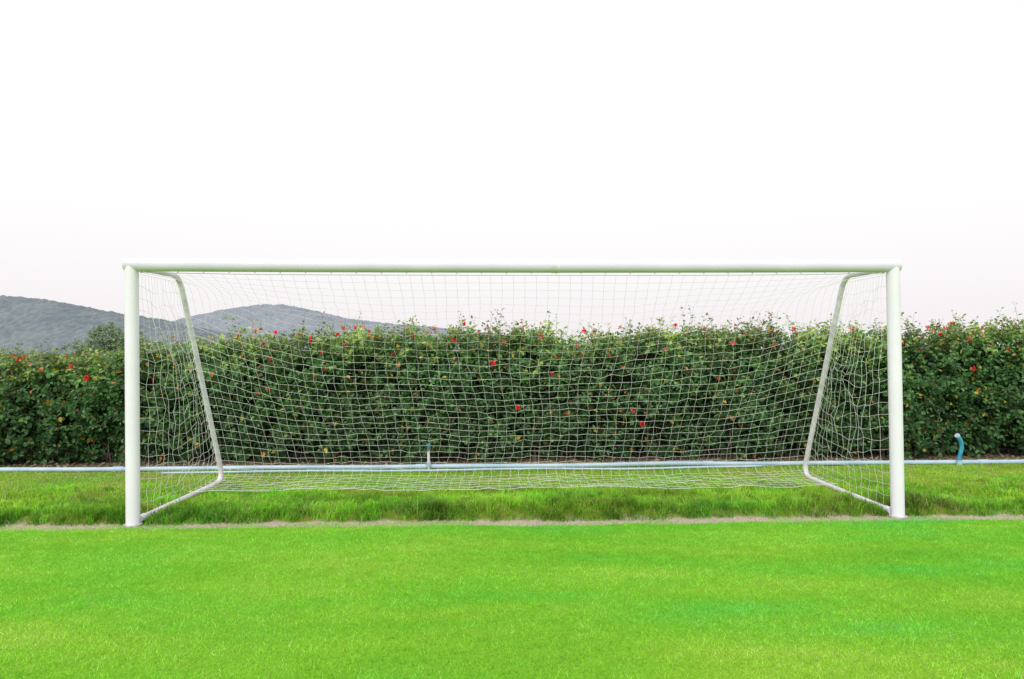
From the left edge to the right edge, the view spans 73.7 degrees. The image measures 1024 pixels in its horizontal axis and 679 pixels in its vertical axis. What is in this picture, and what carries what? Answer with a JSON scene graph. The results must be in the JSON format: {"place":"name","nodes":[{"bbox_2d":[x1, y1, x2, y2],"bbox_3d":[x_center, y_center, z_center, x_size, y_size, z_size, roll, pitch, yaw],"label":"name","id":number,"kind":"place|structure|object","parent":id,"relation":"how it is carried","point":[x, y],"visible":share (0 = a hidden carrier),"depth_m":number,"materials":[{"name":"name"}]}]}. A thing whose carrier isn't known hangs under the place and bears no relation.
{"place":"outdoors","nodes":[
{"label":"outdoors","id":0,"kind":"place"},
{"bbox_2d":[0,295,310,353],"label":"hill","id":1,"kind":"structure","parent":0,"point":[28,323],"depth_m":304.26,"materials":[{"name":"grey stone"}]},
{"bbox_2d":[174,304,527,350],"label":"hill","id":2,"kind":"structure","parent":0,"point":[220,325],"depth_m":502.85,"materials":[{"name":"grey stone"}]},
{"bbox_2d":[0,348,1023,678],"bbox_3d":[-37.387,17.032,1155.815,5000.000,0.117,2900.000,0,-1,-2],"label":"ground","id":3,"kind":"structure","parent":0,"point":[564,650],"depth_m":4.59,"materials":[{"name":"green plant"}]},
{"bbox_2d":[59,321,169,356],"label":"tree","id":4,"kind":"object","parent":3,"relation":"on","point":[98,331],"visible":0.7,"depth_m":74.38,"materials":[{"name":"green plant"}]},
{"bbox_2d":[426,444,430,469],"bbox_3d":[-1.129,1.593,9.222,0.057,0.365,0.110,0,-1,-2],"label":"standpipe","id":5,"kind":"object","parent":3,"relation":"on","point":[428,460],"visible":0.9,"depth_m":9.23,"materials":[{"name":"white plastic"}]},
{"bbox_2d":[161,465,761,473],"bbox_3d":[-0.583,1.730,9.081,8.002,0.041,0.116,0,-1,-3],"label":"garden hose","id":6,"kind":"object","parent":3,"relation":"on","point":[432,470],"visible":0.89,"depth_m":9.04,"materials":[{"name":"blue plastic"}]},
{"bbox_2d":[0,303,1023,466],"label":"hedge","id":7,"kind":"object","parent":3,"relation":"on","point":[967,384],"visible":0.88,"depth_m":10.01,"materials":[{"name":"green plant"}]},
{"bbox_2d":[0,475,1023,526],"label":"rough grass","id":8,"kind":"structure","parent":3,"relation":"on","point":[225,506],"depth_m":6.81,"materials":[{"name":"green plant"}]},
{"bbox_2d":[0,457,1023,492],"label":"dry grass","id":9,"kind":"structure","parent":3,"relation":"on","point":[191,476],"depth_m":8.70,"materials":[{"name":"green plant"}]},
{"bbox_2d":[0,459,1023,471],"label":"water pipe","id":10,"kind":"object","parent":3,"relation":"on","point":[411,466],"visible":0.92,"depth_m":9.30,"materials":[{"name":"white plastic"}]},
{"bbox_2d":[0,449,1023,466],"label":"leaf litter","id":11,"kind":"object","parent":3,"relation":"on","point":[393,463],"visible":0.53,"depth_m":9.87,"materials":[{"name":"brown plant"}]},
{"bbox_2d":[122,258,906,526],"bbox_3d":[0.062,0.504,7.528,7.485,2.532,2.130,0,-1,-2],"label":"football goal","id":12,"kind":"object","parent":3,"relation":"on","point":[170,267],"visible":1,"depth_m":6.62,"materials":[{"name":"white paint"}]},
{"bbox_2d":[954,433,963,464],"bbox_3d":[6.217,1.533,9.497,0.135,0.456,0.081,0,-1,-21],"label":"pipe outlet","id":13,"kind":"object","parent":3,"relation":"on","point":[961,448],"visible":0.98,"depth_m":9.48,"materials":[{"name":"teal paint"}]},
{"bbox_2d":[0,0,1023,348],"label":"sky","id":14,"kind":"structure","parent":0,"point":[188,129],"materials":[{"name":"white"}]},
{"bbox_2d":[13,514,1023,529],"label":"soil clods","id":15,"kind":"object","parent":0,"point":[504,523],"visible":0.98,"depth_m":6.48,"materials":[{"name":"brown soil"}]}
]}

